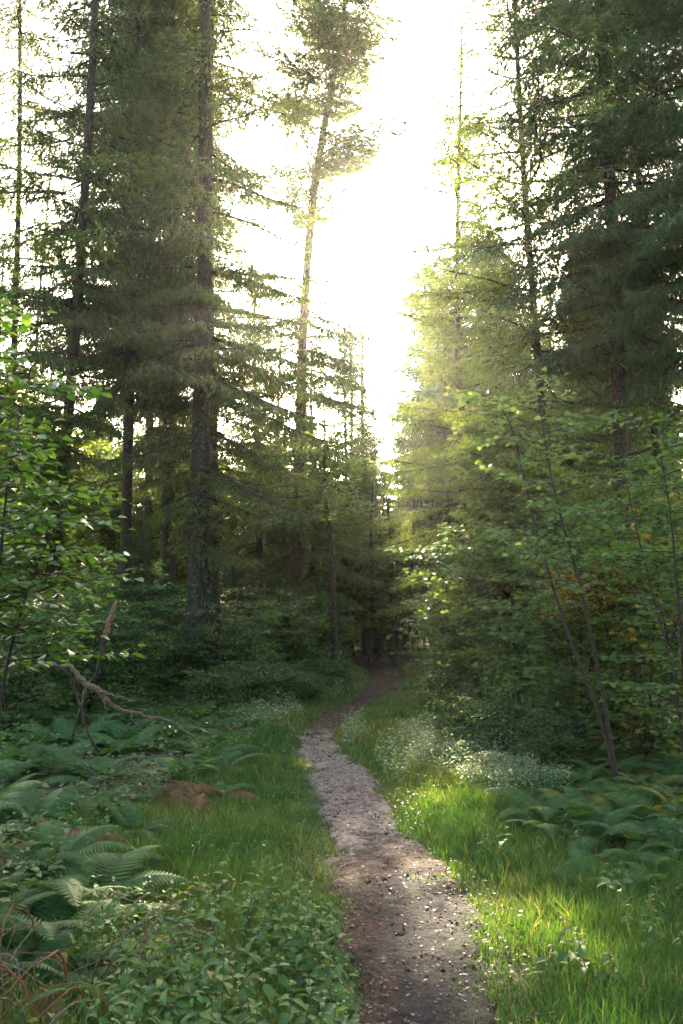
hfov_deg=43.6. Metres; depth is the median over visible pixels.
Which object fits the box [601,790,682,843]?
fern
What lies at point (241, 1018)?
nettle
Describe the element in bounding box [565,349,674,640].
spruce tree
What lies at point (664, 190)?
spruce tree
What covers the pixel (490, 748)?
fern
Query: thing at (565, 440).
spruce tree
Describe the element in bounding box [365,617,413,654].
bush
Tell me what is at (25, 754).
fern
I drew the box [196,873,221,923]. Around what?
nettle
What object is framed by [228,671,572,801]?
bedstraw
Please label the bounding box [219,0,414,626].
pine tree
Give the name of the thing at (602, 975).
nettle
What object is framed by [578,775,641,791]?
fern
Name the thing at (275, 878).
nettle
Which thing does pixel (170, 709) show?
fern
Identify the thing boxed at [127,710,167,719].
fern
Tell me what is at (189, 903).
nettle
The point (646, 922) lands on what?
nettle
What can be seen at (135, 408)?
spruce tree
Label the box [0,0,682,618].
sky
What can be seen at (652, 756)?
fern
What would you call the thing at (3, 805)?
fern
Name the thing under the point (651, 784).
fern
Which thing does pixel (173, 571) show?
spruce tree
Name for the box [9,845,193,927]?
fern
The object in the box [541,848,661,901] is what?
fern
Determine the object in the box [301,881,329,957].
nettle
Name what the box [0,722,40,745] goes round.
fern
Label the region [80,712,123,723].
fern
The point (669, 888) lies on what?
fern
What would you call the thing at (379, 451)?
spruce tree
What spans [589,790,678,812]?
fern
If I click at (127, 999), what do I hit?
nettle
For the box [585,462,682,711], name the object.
bush
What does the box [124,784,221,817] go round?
brown fern
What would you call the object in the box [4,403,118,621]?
broadleaf tree
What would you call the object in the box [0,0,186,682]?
spruce tree
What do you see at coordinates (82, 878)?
fern
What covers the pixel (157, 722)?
fern
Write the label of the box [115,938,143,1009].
nettle
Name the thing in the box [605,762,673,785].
fern
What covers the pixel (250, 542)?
broadleaf tree
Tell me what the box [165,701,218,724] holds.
fern
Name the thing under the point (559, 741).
bush
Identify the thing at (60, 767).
fern
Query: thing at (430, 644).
bare trunk
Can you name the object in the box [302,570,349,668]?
young spruce
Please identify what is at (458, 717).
bush
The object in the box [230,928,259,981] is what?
nettle
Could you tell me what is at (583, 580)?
yellowing shrub
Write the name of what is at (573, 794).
fern
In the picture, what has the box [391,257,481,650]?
spruce tree
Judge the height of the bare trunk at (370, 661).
6.508 m
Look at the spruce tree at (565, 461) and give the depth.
31.71 m
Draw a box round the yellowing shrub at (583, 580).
[532,552,649,650]
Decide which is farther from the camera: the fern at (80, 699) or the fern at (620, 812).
the fern at (80, 699)
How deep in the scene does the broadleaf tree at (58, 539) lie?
15.12 m
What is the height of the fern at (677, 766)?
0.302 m
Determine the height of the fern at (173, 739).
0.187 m
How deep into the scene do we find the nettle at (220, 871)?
4.67 m
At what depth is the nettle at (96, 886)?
4.56 m
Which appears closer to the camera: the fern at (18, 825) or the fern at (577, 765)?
the fern at (18, 825)
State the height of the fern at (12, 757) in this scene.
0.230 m
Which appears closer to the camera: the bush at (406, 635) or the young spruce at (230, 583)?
the young spruce at (230, 583)
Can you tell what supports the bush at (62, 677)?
on the ground at (222, 729)
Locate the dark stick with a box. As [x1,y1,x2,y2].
[47,649,100,752]
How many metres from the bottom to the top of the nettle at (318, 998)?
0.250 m
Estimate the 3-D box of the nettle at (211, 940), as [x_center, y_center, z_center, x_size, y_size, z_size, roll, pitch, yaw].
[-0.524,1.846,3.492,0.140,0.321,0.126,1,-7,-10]
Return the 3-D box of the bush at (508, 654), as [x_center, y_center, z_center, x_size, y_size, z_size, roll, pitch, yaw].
[2.310,1.452,11.044,2.022,2.947,2.155,5,-8,-37]
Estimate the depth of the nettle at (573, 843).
5.77 m
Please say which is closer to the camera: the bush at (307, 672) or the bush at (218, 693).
the bush at (218, 693)
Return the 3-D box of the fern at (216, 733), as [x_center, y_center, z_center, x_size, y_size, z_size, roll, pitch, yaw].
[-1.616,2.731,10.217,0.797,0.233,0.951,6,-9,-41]
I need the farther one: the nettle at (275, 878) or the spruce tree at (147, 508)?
the spruce tree at (147, 508)
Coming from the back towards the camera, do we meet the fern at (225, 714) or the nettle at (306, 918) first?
the fern at (225, 714)
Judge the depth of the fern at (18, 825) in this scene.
5.19 m
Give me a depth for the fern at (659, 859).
5.48 m
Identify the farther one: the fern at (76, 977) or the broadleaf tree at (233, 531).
the broadleaf tree at (233, 531)
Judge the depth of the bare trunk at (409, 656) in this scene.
27.75 m
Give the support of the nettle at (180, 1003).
on the ground at (222, 729)
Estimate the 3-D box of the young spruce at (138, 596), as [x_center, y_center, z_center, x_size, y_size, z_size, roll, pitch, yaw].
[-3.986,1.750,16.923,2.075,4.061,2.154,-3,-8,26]
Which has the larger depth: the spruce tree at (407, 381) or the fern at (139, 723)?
the spruce tree at (407, 381)
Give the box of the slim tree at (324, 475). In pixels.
[256,415,379,675]
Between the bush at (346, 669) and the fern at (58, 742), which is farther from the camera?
the bush at (346, 669)
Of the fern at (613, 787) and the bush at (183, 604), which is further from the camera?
the bush at (183, 604)
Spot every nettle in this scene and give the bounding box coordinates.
[27,870,360,1023]
[86,902,118,965]
[86,998,109,1023]
[92,874,107,892]
[102,877,123,935]
[105,910,129,963]
[107,927,139,985]
[107,985,137,1023]
[112,948,140,1006]
[113,934,133,963]
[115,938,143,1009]
[116,1001,136,1023]
[127,983,161,1023]
[129,881,155,933]
[132,898,160,940]
[134,917,165,1005]
[141,875,159,910]
[144,959,186,1023]
[149,949,174,1006]
[158,985,191,1023]
[161,928,187,998]
[163,913,197,954]
[163,946,194,988]
[164,880,182,917]
[168,934,185,966]
[170,952,199,1018]
[172,882,195,924]
[176,910,196,950]
[180,877,207,927]
[181,943,203,961]
[181,993,213,1023]
[184,931,222,1008]
[192,1000,226,1023]
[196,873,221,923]
[196,918,230,995]
[197,921,221,953]
[200,944,235,1023]
[204,898,231,955]
[212,849,232,915]
[221,958,260,1023]
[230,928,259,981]
[235,977,265,1023]
[236,882,263,946]
[237,873,263,927]
[238,861,262,916]
[244,922,270,971]
[245,884,269,916]
[245,1002,268,1023]
[246,916,267,957]
[249,955,278,1018]
[255,899,281,942]
[256,884,281,930]
[263,864,289,921]
[265,954,290,1006]
[269,936,295,979]
[275,981,306,1023]
[276,900,303,972]
[278,980,304,1017]
[281,883,301,942]
[288,911,308,953]
[289,973,325,1023]
[290,871,305,913]
[294,883,318,926]
[294,1004,319,1023]
[295,918,328,985]
[300,899,326,966]
[300,927,337,1000]
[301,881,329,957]
[311,952,345,1003]
[314,894,329,943]
[314,997,330,1023]
[323,892,341,929]
[323,910,347,979]
[323,989,349,1023]
[476,834,494,856]
[494,826,514,863]
[527,939,561,979]
[551,917,580,980]
[556,807,576,835]
[566,927,600,985]
[567,820,590,849]
[567,932,587,963]
[593,952,621,991]
[597,862,622,907]
[601,952,629,987]
[611,862,633,904]
[618,903,635,929]
[637,900,657,960]
[639,909,666,940]
[644,886,668,916]
[671,923,682,960]
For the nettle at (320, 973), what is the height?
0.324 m
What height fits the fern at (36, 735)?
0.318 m
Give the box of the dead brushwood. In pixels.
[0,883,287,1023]
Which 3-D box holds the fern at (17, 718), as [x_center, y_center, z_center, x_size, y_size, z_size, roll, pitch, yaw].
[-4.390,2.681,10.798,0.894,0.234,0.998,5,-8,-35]
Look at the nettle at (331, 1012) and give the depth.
3.07 m
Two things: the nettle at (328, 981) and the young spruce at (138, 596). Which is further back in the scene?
the young spruce at (138, 596)
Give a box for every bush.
[0,573,85,680]
[0,577,117,714]
[0,612,83,731]
[30,555,147,660]
[37,600,157,711]
[64,581,190,701]
[78,564,158,655]
[128,622,223,698]
[153,580,226,660]
[170,584,282,674]
[179,658,256,714]
[186,598,284,690]
[217,607,325,675]
[217,653,287,712]
[220,572,300,658]
[233,586,345,684]
[241,652,309,703]
[262,663,313,702]
[273,659,326,695]
[274,582,353,655]
[281,594,360,675]
[289,650,342,692]
[290,672,334,703]
[313,606,360,659]
[315,655,358,686]
[330,653,353,668]
[349,620,388,653]
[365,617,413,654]
[382,613,425,651]
[386,555,537,704]
[387,578,491,691]
[406,664,468,711]
[422,680,488,737]
[427,682,525,749]
[431,510,605,721]
[446,539,521,697]
[460,689,561,757]
[468,504,676,752]
[504,705,598,773]
[537,523,682,758]
[539,508,681,705]
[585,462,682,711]
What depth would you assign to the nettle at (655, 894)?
4.62 m
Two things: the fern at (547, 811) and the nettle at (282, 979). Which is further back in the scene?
the fern at (547, 811)
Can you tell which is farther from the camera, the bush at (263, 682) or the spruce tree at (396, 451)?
the spruce tree at (396, 451)
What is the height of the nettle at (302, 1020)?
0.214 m
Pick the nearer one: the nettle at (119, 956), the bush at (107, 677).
the nettle at (119, 956)
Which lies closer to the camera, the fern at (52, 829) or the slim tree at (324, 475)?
the fern at (52, 829)
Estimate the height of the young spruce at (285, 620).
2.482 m
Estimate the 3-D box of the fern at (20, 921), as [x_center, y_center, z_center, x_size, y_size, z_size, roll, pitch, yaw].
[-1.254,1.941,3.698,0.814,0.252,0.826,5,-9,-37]
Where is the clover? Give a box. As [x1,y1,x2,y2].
[0,680,682,1023]
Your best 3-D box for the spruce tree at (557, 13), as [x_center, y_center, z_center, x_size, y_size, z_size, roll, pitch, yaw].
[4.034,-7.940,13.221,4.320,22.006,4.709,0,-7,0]
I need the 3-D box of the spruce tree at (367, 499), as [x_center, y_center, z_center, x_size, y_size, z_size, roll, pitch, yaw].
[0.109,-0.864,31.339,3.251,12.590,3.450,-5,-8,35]
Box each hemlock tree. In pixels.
[333,32,570,674]
[379,0,682,715]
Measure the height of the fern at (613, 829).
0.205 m
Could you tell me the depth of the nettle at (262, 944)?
3.92 m
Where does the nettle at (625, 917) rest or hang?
on the ground at (222, 729)
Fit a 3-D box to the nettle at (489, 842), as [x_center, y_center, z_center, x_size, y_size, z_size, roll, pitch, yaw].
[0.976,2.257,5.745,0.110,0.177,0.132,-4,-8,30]
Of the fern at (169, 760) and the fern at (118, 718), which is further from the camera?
the fern at (118, 718)
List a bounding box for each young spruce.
[82,501,185,691]
[220,542,271,666]
[260,583,304,664]
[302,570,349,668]
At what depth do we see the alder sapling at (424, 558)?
11.90 m
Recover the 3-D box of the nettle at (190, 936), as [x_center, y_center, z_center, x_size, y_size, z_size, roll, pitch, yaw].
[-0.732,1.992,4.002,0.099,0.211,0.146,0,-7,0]
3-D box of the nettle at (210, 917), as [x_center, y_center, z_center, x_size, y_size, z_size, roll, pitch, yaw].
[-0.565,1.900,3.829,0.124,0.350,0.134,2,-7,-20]
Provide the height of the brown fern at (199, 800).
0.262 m
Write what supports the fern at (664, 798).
on the ground at (222, 729)
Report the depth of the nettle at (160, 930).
3.45 m
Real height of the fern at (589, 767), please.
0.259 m
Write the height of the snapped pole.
1.237 m
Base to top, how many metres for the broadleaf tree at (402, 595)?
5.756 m
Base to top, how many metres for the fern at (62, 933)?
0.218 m
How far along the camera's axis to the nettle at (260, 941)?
3.74 m
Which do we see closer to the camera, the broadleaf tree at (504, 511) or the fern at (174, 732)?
the fern at (174, 732)
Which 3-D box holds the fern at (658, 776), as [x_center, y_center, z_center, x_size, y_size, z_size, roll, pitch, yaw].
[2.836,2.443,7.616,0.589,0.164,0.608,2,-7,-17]
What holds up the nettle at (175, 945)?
on the ground at (222, 729)
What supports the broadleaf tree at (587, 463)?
on the ground at (222, 729)
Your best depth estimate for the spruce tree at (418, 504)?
32.13 m
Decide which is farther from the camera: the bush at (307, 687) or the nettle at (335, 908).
the bush at (307, 687)
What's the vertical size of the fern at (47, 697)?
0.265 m
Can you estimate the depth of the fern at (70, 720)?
11.14 m
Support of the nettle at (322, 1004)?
on the ground at (222, 729)
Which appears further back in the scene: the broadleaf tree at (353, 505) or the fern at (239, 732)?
the broadleaf tree at (353, 505)
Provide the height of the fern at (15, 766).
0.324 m
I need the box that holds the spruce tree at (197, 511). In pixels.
[83,0,353,694]
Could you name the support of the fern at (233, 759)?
on the ground at (222, 729)
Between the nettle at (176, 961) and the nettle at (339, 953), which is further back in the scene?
the nettle at (339, 953)
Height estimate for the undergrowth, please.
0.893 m
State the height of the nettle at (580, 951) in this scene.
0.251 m
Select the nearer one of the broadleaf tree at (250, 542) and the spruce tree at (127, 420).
the spruce tree at (127, 420)
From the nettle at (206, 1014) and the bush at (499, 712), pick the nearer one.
the nettle at (206, 1014)
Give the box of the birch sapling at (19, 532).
[0,292,146,721]
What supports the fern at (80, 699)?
on the ground at (222, 729)
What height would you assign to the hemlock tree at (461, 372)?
16.011 m
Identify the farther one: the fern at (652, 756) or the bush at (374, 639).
the bush at (374, 639)
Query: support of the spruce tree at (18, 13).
on the ground at (222, 729)
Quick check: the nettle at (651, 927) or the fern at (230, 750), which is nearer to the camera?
the nettle at (651, 927)
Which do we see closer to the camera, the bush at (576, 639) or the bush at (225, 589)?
the bush at (576, 639)
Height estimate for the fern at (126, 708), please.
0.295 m
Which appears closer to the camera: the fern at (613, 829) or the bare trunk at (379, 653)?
the fern at (613, 829)
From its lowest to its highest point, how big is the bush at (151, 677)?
2.125 m
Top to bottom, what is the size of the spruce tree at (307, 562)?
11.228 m
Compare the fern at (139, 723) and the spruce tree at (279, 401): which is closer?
the fern at (139, 723)
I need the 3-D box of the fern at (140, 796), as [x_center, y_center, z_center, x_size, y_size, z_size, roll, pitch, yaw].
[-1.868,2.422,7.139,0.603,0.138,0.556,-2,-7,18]
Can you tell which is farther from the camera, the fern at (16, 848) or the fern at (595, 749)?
the fern at (595, 749)
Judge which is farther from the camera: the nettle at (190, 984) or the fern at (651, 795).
the fern at (651, 795)
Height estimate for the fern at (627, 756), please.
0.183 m
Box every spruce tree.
[0,0,114,667]
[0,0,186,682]
[3,168,51,652]
[20,0,241,665]
[57,0,246,673]
[60,370,118,639]
[79,0,251,672]
[83,3,265,674]
[120,0,314,681]
[136,422,187,613]
[218,269,310,654]
[268,283,290,603]
[275,345,348,615]
[287,390,324,521]
[302,324,385,656]
[304,313,387,655]
[338,265,394,650]
[348,392,378,467]
[360,406,395,651]
[371,251,450,645]
[388,425,407,525]
[388,429,439,656]
[390,253,466,640]
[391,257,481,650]
[416,199,540,606]
[445,271,538,575]
[461,232,557,649]
[468,0,682,717]
[528,269,582,642]
[531,0,682,700]
[541,224,680,639]
[547,253,575,626]
[553,0,682,416]
[554,340,595,639]
[564,280,681,651]
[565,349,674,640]
[641,353,682,630]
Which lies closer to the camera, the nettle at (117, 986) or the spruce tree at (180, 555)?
the nettle at (117, 986)
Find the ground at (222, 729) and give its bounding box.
[0,633,682,1023]
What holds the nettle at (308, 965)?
on the ground at (222, 729)
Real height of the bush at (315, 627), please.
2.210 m
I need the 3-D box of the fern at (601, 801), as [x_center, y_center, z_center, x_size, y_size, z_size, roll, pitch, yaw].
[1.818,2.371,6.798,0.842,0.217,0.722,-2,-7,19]
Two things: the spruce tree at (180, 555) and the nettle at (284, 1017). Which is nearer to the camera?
the nettle at (284, 1017)
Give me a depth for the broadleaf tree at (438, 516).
32.50 m
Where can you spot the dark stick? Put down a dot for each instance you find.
(81, 709)
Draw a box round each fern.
[0,716,30,724]
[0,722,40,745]
[0,729,58,747]
[0,744,49,767]
[0,754,58,779]
[0,759,39,782]
[0,770,57,795]
[0,781,97,823]
[0,785,109,844]
[0,799,23,809]
[0,808,41,841]
[0,823,35,851]
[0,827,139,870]
[0,841,63,895]
[0,846,54,876]
[0,847,87,907]
[0,852,122,909]
[0,873,35,907]
[0,878,130,954]
[0,887,64,934]
[0,899,156,1002]
[0,925,147,1023]
[0,942,58,1008]
[0,948,139,1023]
[1,721,86,756]
[2,724,70,743]
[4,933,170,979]
[7,821,135,882]
[8,709,68,725]
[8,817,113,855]
[8,888,163,952]
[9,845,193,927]
[11,740,99,776]
[11,874,131,948]
[12,693,60,702]
[12,718,121,751]
[26,969,179,1020]
[34,746,152,795]
[35,892,186,923]
[37,785,162,818]
[42,696,111,713]
[42,732,102,744]
[42,758,99,775]
[43,704,109,722]
[44,713,125,743]
[56,843,171,872]
[60,716,86,729]
[65,699,117,712]
[65,737,136,756]
[67,756,165,783]
[73,724,176,755]
[75,722,169,744]
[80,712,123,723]
[83,697,149,713]
[86,714,163,740]
[87,792,155,804]
[91,715,130,723]
[91,801,173,841]
[93,717,172,744]
[100,699,147,713]
[109,771,171,788]
[115,710,145,721]
[122,716,199,728]
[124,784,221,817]
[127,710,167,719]
[129,742,167,752]
[136,780,262,817]
[140,725,198,741]
[141,775,237,792]
[142,756,231,775]
[144,704,202,716]
[145,685,191,704]
[147,735,186,749]
[158,704,188,715]
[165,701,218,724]
[171,741,223,752]
[172,781,255,804]
[178,729,246,744]
[183,715,248,729]
[183,726,258,747]
[186,744,260,759]
[188,751,275,777]
[192,707,255,722]
[208,734,265,752]
[231,715,272,725]
[471,743,528,759]
[484,786,599,820]
[501,796,605,837]
[521,773,603,801]
[523,788,622,818]
[532,786,627,817]
[533,762,620,785]
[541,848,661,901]
[542,804,657,856]
[546,731,626,754]
[553,759,607,773]
[555,741,624,757]
[557,758,650,785]
[558,743,621,761]
[559,777,630,796]
[561,770,611,787]
[566,749,621,767]
[571,819,681,856]
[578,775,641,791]
[582,741,630,759]
[585,743,662,765]
[586,732,633,741]
[586,781,678,795]
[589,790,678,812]
[589,841,682,868]
[593,754,669,779]
[597,798,658,820]
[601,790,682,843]
[602,860,682,894]
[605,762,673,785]
[605,796,682,817]
[608,771,682,792]
[619,750,681,764]
[619,851,679,866]
[621,789,682,820]
[628,757,669,770]
[628,785,682,804]
[630,772,682,792]
[632,753,682,785]
[637,817,682,858]
[639,804,682,834]
[651,733,673,748]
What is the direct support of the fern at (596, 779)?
on the ground at (222, 729)
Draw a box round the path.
[296,656,498,1023]
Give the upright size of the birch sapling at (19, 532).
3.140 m
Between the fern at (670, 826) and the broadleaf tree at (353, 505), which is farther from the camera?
the broadleaf tree at (353, 505)
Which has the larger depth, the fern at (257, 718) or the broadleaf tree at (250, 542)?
the broadleaf tree at (250, 542)
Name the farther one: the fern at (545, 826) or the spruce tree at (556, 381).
the spruce tree at (556, 381)
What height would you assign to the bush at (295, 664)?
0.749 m
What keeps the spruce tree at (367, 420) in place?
on the ground at (222, 729)
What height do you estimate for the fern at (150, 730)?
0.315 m
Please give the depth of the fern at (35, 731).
10.09 m
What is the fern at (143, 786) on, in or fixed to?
on the ground at (222, 729)
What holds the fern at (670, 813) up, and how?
on the ground at (222, 729)
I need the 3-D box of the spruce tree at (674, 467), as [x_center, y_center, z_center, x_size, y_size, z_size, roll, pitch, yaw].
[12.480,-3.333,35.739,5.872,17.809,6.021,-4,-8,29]
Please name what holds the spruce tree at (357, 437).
on the ground at (222, 729)
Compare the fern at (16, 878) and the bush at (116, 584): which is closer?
the fern at (16, 878)
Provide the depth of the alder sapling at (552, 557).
8.05 m
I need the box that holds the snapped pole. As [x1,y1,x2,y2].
[71,601,117,739]
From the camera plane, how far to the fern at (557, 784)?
7.65 m
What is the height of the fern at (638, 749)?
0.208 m
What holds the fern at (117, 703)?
on the ground at (222, 729)
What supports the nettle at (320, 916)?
on the ground at (222, 729)
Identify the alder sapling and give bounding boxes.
[375,510,582,713]
[452,366,629,783]
[572,370,682,751]
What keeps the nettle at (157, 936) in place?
on the ground at (222, 729)
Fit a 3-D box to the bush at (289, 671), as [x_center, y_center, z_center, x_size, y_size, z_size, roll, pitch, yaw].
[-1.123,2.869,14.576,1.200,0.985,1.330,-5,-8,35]
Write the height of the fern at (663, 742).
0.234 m
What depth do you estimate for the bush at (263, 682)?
13.65 m
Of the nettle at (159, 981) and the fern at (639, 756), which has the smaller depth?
the nettle at (159, 981)
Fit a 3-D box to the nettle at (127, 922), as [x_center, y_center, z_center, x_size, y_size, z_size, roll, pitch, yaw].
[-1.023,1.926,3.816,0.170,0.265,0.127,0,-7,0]
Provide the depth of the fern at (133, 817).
6.37 m
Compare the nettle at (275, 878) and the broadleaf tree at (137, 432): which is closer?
the nettle at (275, 878)
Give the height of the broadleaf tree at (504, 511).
4.653 m
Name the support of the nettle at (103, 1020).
on the ground at (222, 729)
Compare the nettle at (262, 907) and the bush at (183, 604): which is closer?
the nettle at (262, 907)
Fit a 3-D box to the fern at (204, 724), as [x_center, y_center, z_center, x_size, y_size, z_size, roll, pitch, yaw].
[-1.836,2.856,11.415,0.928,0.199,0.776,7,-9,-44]
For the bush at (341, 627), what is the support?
on the ground at (222, 729)
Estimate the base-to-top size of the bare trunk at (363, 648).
6.513 m
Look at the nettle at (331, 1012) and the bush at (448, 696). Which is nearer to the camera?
the nettle at (331, 1012)
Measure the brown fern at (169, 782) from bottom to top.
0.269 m
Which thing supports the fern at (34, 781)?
on the ground at (222, 729)
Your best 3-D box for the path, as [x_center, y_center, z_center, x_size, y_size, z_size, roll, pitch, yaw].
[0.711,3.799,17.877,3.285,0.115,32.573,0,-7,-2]
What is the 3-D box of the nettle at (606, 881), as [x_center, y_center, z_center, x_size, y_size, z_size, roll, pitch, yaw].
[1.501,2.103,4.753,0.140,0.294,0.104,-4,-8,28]
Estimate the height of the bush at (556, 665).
2.824 m
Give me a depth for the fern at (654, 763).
8.24 m
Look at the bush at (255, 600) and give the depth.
23.37 m
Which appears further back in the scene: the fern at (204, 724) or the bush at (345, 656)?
the bush at (345, 656)
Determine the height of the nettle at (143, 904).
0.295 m
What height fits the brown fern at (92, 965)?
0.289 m
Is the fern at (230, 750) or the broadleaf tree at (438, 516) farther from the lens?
the broadleaf tree at (438, 516)
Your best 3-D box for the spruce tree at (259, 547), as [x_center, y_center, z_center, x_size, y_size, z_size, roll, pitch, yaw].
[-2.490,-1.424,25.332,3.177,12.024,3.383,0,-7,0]
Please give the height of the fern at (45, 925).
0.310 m
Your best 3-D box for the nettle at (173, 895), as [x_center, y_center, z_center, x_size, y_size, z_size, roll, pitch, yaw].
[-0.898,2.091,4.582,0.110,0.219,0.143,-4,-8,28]
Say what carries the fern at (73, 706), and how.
on the ground at (222, 729)
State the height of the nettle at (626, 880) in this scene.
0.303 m
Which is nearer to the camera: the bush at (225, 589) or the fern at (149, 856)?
the fern at (149, 856)
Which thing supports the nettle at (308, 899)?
on the ground at (222, 729)
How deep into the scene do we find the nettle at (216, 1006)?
3.06 m
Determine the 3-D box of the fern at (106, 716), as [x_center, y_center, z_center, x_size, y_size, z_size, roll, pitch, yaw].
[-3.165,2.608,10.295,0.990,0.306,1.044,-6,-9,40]
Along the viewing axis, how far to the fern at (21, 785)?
6.66 m
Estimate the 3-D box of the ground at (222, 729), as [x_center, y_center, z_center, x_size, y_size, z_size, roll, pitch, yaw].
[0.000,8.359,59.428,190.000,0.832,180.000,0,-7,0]
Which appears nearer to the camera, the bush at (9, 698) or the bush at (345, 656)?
the bush at (9, 698)
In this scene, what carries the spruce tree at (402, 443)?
on the ground at (222, 729)
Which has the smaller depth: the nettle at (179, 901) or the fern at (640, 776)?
the nettle at (179, 901)
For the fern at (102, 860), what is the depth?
4.77 m
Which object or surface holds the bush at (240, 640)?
on the ground at (222, 729)
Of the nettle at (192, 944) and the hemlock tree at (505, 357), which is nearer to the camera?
the nettle at (192, 944)
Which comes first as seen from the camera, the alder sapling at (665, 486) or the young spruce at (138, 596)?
the alder sapling at (665, 486)
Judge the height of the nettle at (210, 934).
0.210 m
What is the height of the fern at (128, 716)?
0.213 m
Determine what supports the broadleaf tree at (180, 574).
on the ground at (222, 729)
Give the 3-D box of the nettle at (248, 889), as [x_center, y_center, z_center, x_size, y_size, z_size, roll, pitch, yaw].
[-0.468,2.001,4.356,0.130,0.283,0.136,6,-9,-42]
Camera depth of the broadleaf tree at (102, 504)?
35.31 m
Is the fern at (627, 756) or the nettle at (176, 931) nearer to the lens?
the nettle at (176, 931)
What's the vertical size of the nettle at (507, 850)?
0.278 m
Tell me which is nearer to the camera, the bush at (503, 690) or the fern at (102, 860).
the fern at (102, 860)
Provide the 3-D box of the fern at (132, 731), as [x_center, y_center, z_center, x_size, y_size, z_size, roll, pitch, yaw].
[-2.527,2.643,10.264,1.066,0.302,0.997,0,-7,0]
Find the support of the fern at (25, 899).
on the ground at (222, 729)
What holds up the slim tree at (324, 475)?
on the ground at (222, 729)
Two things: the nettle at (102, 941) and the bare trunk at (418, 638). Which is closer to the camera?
the nettle at (102, 941)
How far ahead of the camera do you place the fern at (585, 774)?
7.92 m
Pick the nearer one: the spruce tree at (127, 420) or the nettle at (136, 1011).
the nettle at (136, 1011)
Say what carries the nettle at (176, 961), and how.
on the ground at (222, 729)
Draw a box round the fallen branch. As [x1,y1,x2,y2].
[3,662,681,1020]
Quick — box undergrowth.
[0,643,682,949]
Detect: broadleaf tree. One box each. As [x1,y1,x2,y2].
[0,362,48,571]
[0,368,108,655]
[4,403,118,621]
[61,429,160,599]
[62,438,135,610]
[107,419,234,596]
[115,421,160,544]
[176,412,288,596]
[236,476,320,622]
[303,483,378,624]
[325,516,408,655]
[358,494,426,644]
[400,502,454,633]
[431,386,618,704]
[444,421,586,711]
[520,455,601,626]
[560,380,682,587]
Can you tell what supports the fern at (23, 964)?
on the ground at (222, 729)
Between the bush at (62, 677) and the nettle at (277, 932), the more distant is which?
the bush at (62, 677)
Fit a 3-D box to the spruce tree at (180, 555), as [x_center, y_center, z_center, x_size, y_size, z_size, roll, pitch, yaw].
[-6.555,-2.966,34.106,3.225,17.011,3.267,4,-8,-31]
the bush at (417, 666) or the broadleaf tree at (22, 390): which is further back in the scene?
the broadleaf tree at (22, 390)
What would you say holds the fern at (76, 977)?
on the ground at (222, 729)
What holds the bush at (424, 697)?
on the ground at (222, 729)
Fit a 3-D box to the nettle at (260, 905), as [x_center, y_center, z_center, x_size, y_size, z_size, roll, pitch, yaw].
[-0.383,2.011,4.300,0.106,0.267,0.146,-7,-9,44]
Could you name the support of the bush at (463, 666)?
on the ground at (222, 729)
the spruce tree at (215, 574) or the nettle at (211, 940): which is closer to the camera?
the nettle at (211, 940)
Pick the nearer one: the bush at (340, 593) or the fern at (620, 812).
the fern at (620, 812)
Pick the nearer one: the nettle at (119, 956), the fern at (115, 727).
the nettle at (119, 956)
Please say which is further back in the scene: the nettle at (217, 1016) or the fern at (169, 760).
the fern at (169, 760)
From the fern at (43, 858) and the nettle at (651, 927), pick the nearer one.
the nettle at (651, 927)
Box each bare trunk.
[361,491,366,656]
[367,465,391,666]
[376,487,405,659]
[384,467,410,665]
[388,478,455,663]
[395,476,425,659]
[408,477,434,657]
[416,480,444,657]
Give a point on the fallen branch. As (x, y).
(85, 683)
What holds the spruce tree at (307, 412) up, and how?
on the ground at (222, 729)
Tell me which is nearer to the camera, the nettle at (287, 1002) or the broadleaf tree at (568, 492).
the nettle at (287, 1002)
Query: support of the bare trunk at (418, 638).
on the ground at (222, 729)
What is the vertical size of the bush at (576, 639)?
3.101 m
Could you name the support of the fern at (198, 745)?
on the ground at (222, 729)
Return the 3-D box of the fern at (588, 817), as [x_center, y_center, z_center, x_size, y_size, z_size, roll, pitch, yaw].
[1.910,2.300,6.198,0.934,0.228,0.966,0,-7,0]
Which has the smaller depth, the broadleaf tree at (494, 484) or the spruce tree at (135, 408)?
the broadleaf tree at (494, 484)
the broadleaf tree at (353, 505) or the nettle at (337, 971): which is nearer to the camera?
the nettle at (337, 971)
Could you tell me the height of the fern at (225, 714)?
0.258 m
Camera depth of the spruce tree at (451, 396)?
32.55 m
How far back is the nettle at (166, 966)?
3.28 m
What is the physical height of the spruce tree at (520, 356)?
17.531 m
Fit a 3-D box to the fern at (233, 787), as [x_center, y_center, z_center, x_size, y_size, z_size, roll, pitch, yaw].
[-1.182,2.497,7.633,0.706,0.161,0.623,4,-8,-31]
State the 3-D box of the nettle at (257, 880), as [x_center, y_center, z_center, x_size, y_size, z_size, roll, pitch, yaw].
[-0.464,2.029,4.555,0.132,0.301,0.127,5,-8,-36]
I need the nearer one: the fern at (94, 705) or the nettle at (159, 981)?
the nettle at (159, 981)
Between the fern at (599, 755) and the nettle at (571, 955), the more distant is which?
the fern at (599, 755)
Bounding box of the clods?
[300,701,480,1023]

